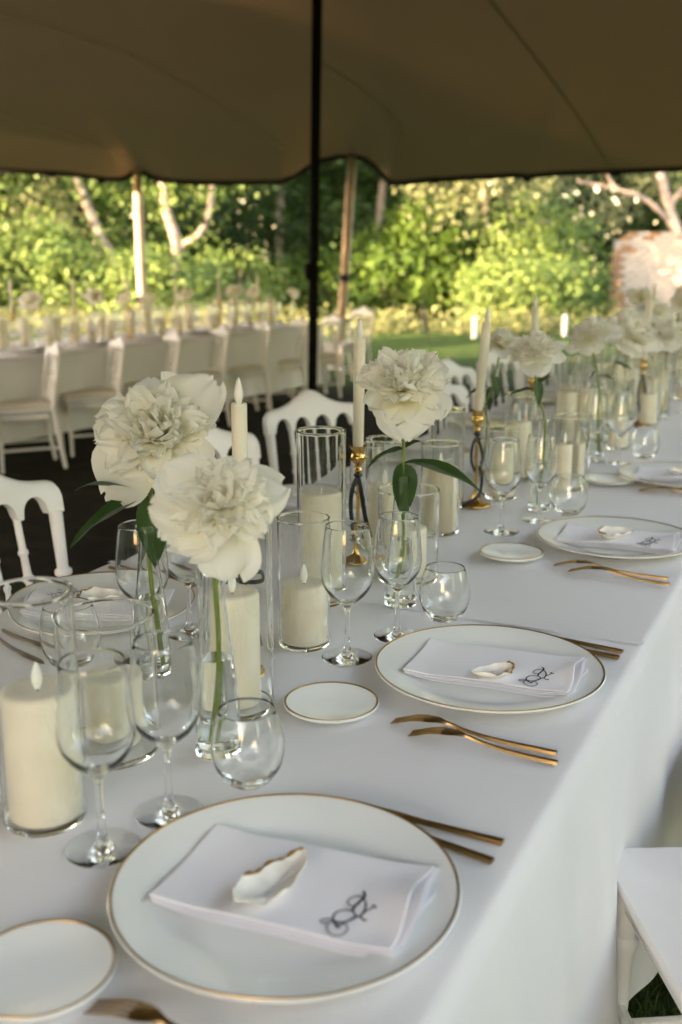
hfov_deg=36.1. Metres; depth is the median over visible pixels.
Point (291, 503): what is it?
napkin
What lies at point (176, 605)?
dinner plate
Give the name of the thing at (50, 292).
shrub
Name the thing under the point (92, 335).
glass cylinder
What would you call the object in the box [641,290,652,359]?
taper candle
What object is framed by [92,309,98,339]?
bottle vase
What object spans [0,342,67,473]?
white chair
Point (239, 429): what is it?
taper candle
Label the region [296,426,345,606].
glass cylinder
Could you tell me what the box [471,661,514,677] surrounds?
oyster shell
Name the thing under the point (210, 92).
stretch tent
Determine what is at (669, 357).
glass cylinder
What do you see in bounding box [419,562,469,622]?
tumbler
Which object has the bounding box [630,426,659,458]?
tumbler
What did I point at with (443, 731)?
fork
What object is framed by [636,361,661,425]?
glass cylinder
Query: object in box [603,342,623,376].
glass cylinder
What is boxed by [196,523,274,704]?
glass cylinder
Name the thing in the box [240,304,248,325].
wine glass
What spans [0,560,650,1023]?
tablecloth
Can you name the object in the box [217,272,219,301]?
taper candle
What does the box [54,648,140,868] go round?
wine glass
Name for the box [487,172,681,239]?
bare branched tree
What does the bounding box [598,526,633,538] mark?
oyster shell
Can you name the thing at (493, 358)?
white chair
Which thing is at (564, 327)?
bollard
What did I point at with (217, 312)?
wine glass
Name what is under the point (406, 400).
peony
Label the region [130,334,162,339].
dinner plate
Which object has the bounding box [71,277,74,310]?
taper candle
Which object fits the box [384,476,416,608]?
bottle vase
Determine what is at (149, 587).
bottle vase
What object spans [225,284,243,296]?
peony
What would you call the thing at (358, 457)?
candlestick
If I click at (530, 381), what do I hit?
candlestick
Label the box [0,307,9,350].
glass cylinder
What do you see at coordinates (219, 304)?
candlestick
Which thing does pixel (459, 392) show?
white chair
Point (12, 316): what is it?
candlestick
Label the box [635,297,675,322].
peony
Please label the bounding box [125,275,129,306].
taper candle
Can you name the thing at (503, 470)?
wine glass
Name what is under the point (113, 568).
fork
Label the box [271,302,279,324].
wine glass
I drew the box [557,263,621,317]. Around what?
shrub
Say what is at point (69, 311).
glass cylinder
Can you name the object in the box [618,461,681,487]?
dinner plate
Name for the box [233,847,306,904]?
oyster shell
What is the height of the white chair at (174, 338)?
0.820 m
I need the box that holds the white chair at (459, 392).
[414,383,468,439]
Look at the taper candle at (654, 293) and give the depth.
4.83 m
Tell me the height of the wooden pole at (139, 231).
2.362 m
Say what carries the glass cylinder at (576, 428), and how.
on the tablecloth at (544, 592)
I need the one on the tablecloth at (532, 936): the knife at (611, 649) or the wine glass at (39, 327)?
the knife at (611, 649)
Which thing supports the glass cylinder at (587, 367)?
on the tablecloth at (544, 592)
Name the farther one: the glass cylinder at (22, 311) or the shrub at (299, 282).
the shrub at (299, 282)
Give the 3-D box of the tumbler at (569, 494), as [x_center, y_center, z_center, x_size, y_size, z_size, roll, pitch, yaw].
[0.565,-0.042,2.591,0.090,0.096,0.090,0,14,0]
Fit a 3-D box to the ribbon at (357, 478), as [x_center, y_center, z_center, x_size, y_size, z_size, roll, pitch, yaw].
[0.040,-0.012,2.168,0.050,0.142,0.025,0,14,0]
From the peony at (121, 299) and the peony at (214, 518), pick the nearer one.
the peony at (214, 518)
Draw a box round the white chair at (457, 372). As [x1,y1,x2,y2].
[441,357,476,408]
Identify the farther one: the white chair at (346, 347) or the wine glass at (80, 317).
the white chair at (346, 347)
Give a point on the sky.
(493, 180)
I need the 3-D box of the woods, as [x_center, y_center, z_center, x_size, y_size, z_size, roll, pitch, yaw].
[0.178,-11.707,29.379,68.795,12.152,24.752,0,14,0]
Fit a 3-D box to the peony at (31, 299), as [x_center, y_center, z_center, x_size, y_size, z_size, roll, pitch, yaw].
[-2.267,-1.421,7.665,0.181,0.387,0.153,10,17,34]
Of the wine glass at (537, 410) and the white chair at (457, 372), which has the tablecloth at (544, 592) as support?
the wine glass at (537, 410)
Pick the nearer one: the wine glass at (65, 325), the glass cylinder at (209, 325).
the wine glass at (65, 325)
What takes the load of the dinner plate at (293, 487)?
on the tablecloth at (544, 592)
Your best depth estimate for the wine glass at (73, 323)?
7.80 m
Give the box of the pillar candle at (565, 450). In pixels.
[555,432,572,476]
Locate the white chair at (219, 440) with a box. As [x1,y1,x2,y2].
[147,427,260,495]
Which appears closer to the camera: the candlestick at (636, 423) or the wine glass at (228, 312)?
the candlestick at (636, 423)
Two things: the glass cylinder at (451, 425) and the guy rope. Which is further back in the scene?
the guy rope
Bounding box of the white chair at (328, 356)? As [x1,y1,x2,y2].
[288,313,342,397]
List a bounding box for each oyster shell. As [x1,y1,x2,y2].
[76,587,122,599]
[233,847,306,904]
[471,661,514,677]
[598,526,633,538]
[670,467,681,473]
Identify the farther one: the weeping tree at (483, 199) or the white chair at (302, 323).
the weeping tree at (483, 199)
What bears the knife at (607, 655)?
on the tablecloth at (532, 936)
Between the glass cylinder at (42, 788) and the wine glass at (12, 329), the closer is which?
the glass cylinder at (42, 788)
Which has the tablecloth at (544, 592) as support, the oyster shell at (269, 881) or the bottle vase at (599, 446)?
the bottle vase at (599, 446)
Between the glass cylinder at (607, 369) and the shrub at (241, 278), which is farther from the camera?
the shrub at (241, 278)
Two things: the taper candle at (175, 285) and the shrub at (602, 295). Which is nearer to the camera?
the taper candle at (175, 285)
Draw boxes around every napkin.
[7,347,45,350]
[73,588,174,605]
[75,341,109,343]
[135,335,164,337]
[148,824,439,955]
[234,326,253,327]
[284,491,296,510]
[403,638,587,696]
[556,523,681,552]
[634,466,681,482]
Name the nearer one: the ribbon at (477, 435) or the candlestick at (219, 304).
the ribbon at (477, 435)
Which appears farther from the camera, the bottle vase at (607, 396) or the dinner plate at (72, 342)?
the dinner plate at (72, 342)
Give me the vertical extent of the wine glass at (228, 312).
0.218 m
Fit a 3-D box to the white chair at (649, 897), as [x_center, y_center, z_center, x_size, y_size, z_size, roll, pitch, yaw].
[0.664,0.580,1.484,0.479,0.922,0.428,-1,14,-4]
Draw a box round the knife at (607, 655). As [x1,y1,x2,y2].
[587,649,619,659]
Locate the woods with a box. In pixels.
[0,163,681,303]
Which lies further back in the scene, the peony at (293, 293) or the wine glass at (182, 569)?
the peony at (293, 293)
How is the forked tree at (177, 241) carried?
on the ground at (92, 548)
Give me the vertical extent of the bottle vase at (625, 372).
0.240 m
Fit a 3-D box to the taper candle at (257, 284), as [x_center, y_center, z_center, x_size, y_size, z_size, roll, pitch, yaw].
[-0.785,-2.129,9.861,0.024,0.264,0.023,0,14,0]
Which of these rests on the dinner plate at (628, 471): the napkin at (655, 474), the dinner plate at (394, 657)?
the napkin at (655, 474)
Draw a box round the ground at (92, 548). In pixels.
[0,264,679,1017]
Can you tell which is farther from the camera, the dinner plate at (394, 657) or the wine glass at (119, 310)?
the wine glass at (119, 310)
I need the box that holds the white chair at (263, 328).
[227,320,271,410]
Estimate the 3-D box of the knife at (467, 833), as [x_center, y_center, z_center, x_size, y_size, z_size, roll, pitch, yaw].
[0.092,0.349,1.184,0.190,0.005,0.018,7,15,26]
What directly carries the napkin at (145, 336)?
on the dinner plate at (148, 338)
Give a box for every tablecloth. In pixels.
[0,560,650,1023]
[272,352,681,999]
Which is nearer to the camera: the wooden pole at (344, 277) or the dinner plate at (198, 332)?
the dinner plate at (198, 332)
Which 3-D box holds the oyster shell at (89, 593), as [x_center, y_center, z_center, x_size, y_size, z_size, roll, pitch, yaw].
[-0.430,0.150,1.872,0.082,0.021,0.050,-2,14,-10]
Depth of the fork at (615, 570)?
2.11 m
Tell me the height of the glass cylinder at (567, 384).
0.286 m
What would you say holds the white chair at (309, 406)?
on the ground at (92, 548)
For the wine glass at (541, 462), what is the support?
on the tablecloth at (544, 592)
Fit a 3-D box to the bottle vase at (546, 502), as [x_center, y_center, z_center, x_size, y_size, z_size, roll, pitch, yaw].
[0.500,-0.120,2.614,0.060,0.237,0.060,0,14,0]
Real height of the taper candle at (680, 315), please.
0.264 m
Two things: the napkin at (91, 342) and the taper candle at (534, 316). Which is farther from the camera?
the napkin at (91, 342)
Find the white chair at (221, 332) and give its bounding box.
[189,324,230,425]
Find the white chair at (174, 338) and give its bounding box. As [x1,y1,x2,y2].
[124,329,181,392]
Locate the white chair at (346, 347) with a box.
[323,306,373,385]
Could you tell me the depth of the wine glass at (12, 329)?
7.25 m
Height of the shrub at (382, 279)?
2.943 m
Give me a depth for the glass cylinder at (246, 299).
9.98 m
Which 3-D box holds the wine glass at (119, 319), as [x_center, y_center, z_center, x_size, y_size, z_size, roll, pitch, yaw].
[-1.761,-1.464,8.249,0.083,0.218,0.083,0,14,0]
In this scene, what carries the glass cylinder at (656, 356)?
on the tablecloth at (544, 592)
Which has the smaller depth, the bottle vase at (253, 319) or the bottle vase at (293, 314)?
the bottle vase at (253, 319)
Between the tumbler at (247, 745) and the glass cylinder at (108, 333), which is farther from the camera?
the glass cylinder at (108, 333)
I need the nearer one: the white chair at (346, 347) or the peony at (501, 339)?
the peony at (501, 339)
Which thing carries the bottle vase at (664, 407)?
on the tablecloth at (544, 592)
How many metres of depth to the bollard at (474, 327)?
17.60 m
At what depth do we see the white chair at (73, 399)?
7.35 m
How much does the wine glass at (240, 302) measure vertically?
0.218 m
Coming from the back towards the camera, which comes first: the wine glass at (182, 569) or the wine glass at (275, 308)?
the wine glass at (275, 308)
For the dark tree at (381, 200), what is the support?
on the ground at (92, 548)
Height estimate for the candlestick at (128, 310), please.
0.247 m
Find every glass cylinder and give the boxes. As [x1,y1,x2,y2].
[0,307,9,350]
[0,576,86,837]
[16,305,30,346]
[41,304,55,345]
[48,303,62,343]
[67,309,80,342]
[74,597,158,769]
[85,329,96,339]
[96,311,106,338]
[104,313,116,339]
[125,306,136,336]
[140,298,150,334]
[142,305,153,334]
[156,308,166,333]
[173,308,183,332]
[183,297,194,330]
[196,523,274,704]
[204,305,209,328]
[207,318,217,329]
[212,294,222,327]
[229,294,238,325]
[243,293,252,324]
[266,292,274,324]
[276,510,329,651]
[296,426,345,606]
[365,435,401,548]
[377,482,439,586]
[421,439,461,535]
[431,406,465,507]
[484,425,518,500]
[504,391,534,480]
[551,413,592,488]
[555,358,580,413]
[577,353,602,412]
[601,364,616,392]
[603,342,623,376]
[605,377,633,449]
[629,357,640,403]
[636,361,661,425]
[647,352,664,361]
[662,350,673,382]
[673,352,681,399]
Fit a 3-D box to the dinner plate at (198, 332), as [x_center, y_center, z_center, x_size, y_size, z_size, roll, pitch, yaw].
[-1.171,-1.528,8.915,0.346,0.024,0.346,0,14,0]
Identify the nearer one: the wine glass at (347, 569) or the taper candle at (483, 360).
the wine glass at (347, 569)
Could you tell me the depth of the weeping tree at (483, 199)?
21.62 m
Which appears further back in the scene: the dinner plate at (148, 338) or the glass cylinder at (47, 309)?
the dinner plate at (148, 338)
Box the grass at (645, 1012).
[630,973,681,1017]
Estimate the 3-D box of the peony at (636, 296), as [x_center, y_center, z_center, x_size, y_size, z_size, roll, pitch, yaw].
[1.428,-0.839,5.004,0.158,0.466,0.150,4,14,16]
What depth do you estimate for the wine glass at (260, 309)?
9.75 m
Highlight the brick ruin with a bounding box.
[605,232,681,314]
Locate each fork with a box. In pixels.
[84,999,175,1023]
[108,566,196,587]
[391,714,556,755]
[408,727,557,764]
[553,560,667,579]
[568,566,669,585]
[639,486,681,492]
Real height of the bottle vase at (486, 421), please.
0.204 m
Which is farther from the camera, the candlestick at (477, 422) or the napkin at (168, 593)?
the candlestick at (477, 422)
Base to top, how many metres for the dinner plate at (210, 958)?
0.024 m
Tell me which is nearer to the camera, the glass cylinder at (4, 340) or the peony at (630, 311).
the peony at (630, 311)
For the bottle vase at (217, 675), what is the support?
on the tablecloth at (532, 936)
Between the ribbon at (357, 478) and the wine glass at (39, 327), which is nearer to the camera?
the ribbon at (357, 478)
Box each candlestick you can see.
[10,314,15,346]
[72,310,76,340]
[125,307,132,338]
[218,302,220,326]
[349,444,373,563]
[463,409,489,508]
[527,376,534,392]
[633,359,648,425]
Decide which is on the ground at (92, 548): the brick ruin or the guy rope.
the brick ruin
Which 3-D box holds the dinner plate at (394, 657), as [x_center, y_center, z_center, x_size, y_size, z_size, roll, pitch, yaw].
[0.224,0.241,1.591,0.346,0.024,0.346,0,14,0]
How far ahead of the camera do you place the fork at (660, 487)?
2.82 m
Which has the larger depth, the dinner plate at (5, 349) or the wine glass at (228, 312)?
the wine glass at (228, 312)
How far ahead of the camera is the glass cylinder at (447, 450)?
2.37 m
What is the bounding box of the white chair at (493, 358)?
[476,351,519,407]
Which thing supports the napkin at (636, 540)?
on the dinner plate at (549, 532)
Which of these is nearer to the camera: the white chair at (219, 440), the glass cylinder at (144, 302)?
the white chair at (219, 440)
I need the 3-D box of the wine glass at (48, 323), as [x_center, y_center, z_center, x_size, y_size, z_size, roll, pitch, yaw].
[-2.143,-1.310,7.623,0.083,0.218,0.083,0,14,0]
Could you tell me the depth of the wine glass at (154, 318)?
8.49 m
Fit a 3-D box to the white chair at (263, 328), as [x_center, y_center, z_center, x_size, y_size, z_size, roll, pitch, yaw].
[-0.865,-1.262,9.194,0.479,0.820,0.428,-7,15,-25]
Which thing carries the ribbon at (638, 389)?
attached to the candlestick at (636, 423)
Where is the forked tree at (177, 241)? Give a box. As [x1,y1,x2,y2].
[78,177,279,305]
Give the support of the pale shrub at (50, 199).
on the ground at (92, 548)
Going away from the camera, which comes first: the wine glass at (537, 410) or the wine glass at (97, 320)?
the wine glass at (537, 410)
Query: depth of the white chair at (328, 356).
10.29 m
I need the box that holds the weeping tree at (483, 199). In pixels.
[391,177,557,302]
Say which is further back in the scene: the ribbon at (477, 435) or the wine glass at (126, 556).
the ribbon at (477, 435)
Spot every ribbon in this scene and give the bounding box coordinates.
[349,473,371,536]
[461,432,483,507]
[637,381,639,404]
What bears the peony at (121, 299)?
in the bottle vase at (123, 326)
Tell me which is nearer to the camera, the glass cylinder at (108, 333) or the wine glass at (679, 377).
the wine glass at (679, 377)
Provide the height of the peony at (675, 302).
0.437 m
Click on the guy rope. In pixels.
(424, 320)
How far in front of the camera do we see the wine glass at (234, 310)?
9.48 m
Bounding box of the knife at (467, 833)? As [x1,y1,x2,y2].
[375,805,503,845]
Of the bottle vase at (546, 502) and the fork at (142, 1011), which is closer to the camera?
the fork at (142, 1011)
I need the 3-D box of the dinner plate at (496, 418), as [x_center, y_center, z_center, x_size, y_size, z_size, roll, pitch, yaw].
[0.565,-0.342,3.963,0.346,0.024,0.346,0,14,0]
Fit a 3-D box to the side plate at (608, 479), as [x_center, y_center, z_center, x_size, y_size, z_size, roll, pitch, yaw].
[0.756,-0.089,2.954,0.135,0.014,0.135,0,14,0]
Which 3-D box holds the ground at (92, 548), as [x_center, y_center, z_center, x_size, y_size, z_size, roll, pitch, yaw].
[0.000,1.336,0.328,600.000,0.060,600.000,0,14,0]
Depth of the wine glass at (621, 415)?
3.16 m
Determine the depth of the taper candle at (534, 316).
3.37 m
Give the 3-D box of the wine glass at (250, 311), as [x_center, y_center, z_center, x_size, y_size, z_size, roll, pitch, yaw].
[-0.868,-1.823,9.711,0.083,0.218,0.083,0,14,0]
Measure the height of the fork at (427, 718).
0.017 m
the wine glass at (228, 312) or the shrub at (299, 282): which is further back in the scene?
the shrub at (299, 282)
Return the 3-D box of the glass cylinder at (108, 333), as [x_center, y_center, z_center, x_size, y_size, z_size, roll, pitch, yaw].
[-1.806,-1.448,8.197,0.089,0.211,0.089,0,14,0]
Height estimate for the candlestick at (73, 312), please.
0.247 m
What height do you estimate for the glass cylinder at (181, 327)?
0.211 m
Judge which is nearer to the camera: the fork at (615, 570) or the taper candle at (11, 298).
the fork at (615, 570)
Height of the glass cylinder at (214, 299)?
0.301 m
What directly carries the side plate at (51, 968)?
on the tablecloth at (532, 936)
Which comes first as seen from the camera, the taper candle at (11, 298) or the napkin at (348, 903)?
the napkin at (348, 903)
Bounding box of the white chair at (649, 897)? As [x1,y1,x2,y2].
[617,847,681,1023]
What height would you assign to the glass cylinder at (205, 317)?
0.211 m
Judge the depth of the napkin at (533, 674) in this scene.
1.57 m
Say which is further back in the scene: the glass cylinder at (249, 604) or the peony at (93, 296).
the peony at (93, 296)
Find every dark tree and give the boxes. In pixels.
[192,160,366,310]
[296,159,465,312]
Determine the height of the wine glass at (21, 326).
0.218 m
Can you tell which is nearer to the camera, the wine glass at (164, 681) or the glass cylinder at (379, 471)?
the wine glass at (164, 681)
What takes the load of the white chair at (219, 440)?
on the ground at (92, 548)
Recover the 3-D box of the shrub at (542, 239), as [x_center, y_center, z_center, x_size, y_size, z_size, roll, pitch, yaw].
[4.229,-5.998,23.947,4.315,3.094,2.960,0,14,0]
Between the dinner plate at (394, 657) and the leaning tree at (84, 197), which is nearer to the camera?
the dinner plate at (394, 657)
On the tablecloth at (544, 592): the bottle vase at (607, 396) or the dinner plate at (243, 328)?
the bottle vase at (607, 396)
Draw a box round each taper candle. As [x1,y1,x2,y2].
[8,278,13,314]
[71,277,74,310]
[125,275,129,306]
[174,274,177,303]
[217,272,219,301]
[231,377,247,461]
[256,272,258,298]
[353,319,365,446]
[474,307,491,410]
[531,295,538,331]
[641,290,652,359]
[651,282,657,322]
[678,286,681,322]
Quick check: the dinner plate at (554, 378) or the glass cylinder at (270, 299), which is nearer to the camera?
the dinner plate at (554, 378)
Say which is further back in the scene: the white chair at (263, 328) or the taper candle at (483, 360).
the white chair at (263, 328)
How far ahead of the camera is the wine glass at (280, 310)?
10.10 m
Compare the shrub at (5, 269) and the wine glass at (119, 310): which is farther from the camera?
the shrub at (5, 269)
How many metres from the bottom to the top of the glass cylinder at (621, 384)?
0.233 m
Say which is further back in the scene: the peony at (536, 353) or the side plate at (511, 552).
the peony at (536, 353)
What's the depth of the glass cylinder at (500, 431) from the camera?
2.74 m
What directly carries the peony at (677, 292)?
in the bottle vase
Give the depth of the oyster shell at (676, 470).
2.97 m
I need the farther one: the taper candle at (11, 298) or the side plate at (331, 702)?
the taper candle at (11, 298)
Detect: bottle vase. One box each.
[29,313,36,345]
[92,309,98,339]
[122,307,125,337]
[135,525,169,630]
[195,571,238,760]
[251,299,256,324]
[290,297,295,320]
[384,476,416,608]
[473,404,490,475]
[527,416,551,511]
[590,383,603,457]
[604,375,616,442]
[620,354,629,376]
[658,362,669,419]
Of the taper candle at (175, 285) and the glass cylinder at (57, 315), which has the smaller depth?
the glass cylinder at (57, 315)
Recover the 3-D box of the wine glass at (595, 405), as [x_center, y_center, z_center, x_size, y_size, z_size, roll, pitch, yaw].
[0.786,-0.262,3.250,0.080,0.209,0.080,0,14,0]
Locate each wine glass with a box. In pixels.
[6,319,18,348]
[15,318,25,346]
[34,318,45,345]
[40,316,51,346]
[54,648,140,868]
[59,316,70,346]
[66,315,76,344]
[79,311,82,338]
[84,314,94,340]
[90,313,99,339]
[107,313,117,339]
[112,312,122,336]
[115,308,122,334]
[115,519,168,598]
[129,311,138,339]
[129,630,203,829]
[136,310,143,334]
[150,310,159,333]
[154,309,163,333]
[166,541,198,638]
[169,309,179,328]
[174,308,182,333]
[188,307,197,330]
[196,307,200,329]
[207,306,215,329]
[210,305,218,328]
[224,305,232,329]
[227,304,235,328]
[239,301,243,323]
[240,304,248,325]
[243,303,251,324]
[256,303,264,323]
[259,302,266,321]
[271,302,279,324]
[275,301,281,323]
[321,520,373,665]
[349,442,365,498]
[374,511,421,642]
[484,437,521,535]
[522,433,557,524]
[533,401,539,432]
[582,392,607,462]
[605,392,634,465]
[675,358,681,412]
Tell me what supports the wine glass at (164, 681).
on the tablecloth at (532, 936)
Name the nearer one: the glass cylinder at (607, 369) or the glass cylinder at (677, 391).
the glass cylinder at (607, 369)
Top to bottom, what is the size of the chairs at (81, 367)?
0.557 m
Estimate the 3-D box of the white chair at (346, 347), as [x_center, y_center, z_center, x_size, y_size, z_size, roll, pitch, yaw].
[0.077,-1.825,11.466,0.479,0.830,0.428,-10,17,-36]
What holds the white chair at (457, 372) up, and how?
on the ground at (92, 548)
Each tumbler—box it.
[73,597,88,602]
[211,697,284,790]
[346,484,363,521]
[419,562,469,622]
[551,473,587,515]
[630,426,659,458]
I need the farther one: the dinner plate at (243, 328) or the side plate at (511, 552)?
the dinner plate at (243, 328)
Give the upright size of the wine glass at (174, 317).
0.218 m
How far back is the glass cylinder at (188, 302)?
9.05 m
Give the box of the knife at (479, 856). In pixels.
[432,836,494,864]
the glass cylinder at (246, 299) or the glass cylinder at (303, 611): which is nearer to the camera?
the glass cylinder at (303, 611)
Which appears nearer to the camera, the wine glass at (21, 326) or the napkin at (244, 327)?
the wine glass at (21, 326)
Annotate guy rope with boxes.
[421,183,430,351]
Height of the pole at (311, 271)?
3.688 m
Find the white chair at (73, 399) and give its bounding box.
[61,335,125,456]
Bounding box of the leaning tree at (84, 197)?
[0,174,186,304]
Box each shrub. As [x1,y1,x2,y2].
[0,175,95,298]
[0,196,130,326]
[0,246,34,317]
[65,235,231,329]
[179,237,289,323]
[256,239,373,317]
[318,186,480,319]
[435,178,614,314]
[436,242,603,322]
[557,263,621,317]
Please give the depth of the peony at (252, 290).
9.96 m
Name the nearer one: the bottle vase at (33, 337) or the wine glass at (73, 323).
the bottle vase at (33, 337)
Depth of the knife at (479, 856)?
1.12 m
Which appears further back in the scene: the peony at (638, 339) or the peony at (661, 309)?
the peony at (661, 309)
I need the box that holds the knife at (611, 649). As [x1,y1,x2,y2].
[561,637,623,653]
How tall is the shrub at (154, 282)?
1.774 m
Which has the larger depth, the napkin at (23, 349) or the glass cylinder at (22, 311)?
the glass cylinder at (22, 311)
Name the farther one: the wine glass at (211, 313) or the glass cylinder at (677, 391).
the wine glass at (211, 313)
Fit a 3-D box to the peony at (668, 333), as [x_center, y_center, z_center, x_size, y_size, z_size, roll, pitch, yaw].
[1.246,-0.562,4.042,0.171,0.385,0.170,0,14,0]
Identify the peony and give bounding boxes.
[17,291,41,314]
[70,371,226,560]
[81,288,104,310]
[116,292,130,306]
[139,294,155,305]
[148,452,290,582]
[177,288,192,301]
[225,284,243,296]
[245,286,259,303]
[286,288,299,299]
[354,346,484,506]
[466,327,522,409]
[506,329,568,416]
[565,315,623,385]
[604,312,663,375]
[607,307,651,358]
[625,286,657,306]
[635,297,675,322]
[651,316,681,362]
[668,292,681,321]
[673,284,681,312]
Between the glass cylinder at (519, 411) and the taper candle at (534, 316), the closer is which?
the glass cylinder at (519, 411)
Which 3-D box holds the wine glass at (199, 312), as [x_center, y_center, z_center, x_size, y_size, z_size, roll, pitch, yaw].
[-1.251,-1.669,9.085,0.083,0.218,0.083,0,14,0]
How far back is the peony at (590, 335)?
3.22 m
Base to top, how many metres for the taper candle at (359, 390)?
0.264 m
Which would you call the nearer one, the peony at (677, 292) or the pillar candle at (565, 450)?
the pillar candle at (565, 450)
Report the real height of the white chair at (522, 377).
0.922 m
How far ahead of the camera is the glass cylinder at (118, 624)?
1.32 m
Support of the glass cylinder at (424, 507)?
on the tablecloth at (544, 592)
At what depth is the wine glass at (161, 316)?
8.63 m
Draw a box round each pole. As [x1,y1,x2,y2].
[133,170,145,329]
[301,0,321,424]
[330,157,356,367]
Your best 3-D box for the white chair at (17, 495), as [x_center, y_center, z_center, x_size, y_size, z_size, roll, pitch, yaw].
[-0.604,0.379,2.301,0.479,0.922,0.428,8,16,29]
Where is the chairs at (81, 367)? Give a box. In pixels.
[0,321,329,444]
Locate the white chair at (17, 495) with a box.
[0,474,71,581]
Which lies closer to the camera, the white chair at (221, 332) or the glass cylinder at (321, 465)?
the glass cylinder at (321, 465)
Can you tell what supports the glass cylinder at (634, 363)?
on the tablecloth at (544, 592)
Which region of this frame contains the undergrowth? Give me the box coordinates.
[8,293,678,335]
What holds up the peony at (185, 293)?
in the bottle vase
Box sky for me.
[43,180,656,259]
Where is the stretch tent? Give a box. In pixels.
[0,0,681,186]
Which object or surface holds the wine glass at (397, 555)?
on the tablecloth at (532, 936)
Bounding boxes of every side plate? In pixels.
[0,919,117,1022]
[283,681,378,723]
[479,542,543,561]
[589,473,633,484]
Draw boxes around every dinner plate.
[0,346,47,352]
[57,571,195,619]
[70,340,110,345]
[107,793,461,1002]
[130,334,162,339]
[183,330,212,333]
[230,325,255,329]
[279,484,296,513]
[375,624,605,713]
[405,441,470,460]
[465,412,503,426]
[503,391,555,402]
[537,516,681,558]
[548,375,556,380]
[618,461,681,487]
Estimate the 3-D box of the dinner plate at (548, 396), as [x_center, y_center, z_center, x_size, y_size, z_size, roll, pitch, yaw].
[0.889,-0.501,4.609,0.346,0.024,0.346,0,14,0]
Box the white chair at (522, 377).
[520,363,555,390]
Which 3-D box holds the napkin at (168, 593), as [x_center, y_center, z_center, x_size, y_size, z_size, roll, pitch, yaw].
[-0.440,0.159,1.882,0.259,0.028,0.145,0,14,2]
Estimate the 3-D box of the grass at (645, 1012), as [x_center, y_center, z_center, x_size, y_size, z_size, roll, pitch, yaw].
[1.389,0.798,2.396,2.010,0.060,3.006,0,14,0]
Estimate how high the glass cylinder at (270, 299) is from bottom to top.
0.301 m
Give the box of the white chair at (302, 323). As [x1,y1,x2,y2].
[253,316,307,408]
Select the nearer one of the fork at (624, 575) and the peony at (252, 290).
the fork at (624, 575)
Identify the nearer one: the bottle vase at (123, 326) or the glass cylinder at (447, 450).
the glass cylinder at (447, 450)
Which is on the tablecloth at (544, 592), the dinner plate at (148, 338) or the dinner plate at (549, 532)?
the dinner plate at (549, 532)
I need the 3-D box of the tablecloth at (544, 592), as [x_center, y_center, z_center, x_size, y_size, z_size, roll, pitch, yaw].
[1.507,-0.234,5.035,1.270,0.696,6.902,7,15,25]
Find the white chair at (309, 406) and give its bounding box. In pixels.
[263,390,352,484]
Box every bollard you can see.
[472,316,476,337]
[562,315,566,335]
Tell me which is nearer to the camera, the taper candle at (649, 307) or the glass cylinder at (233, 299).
the taper candle at (649, 307)
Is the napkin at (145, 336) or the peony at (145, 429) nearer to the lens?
the peony at (145, 429)
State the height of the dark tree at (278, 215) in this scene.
6.863 m
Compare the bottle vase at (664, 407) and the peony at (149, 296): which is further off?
the peony at (149, 296)
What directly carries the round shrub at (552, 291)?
on the ground at (92, 548)

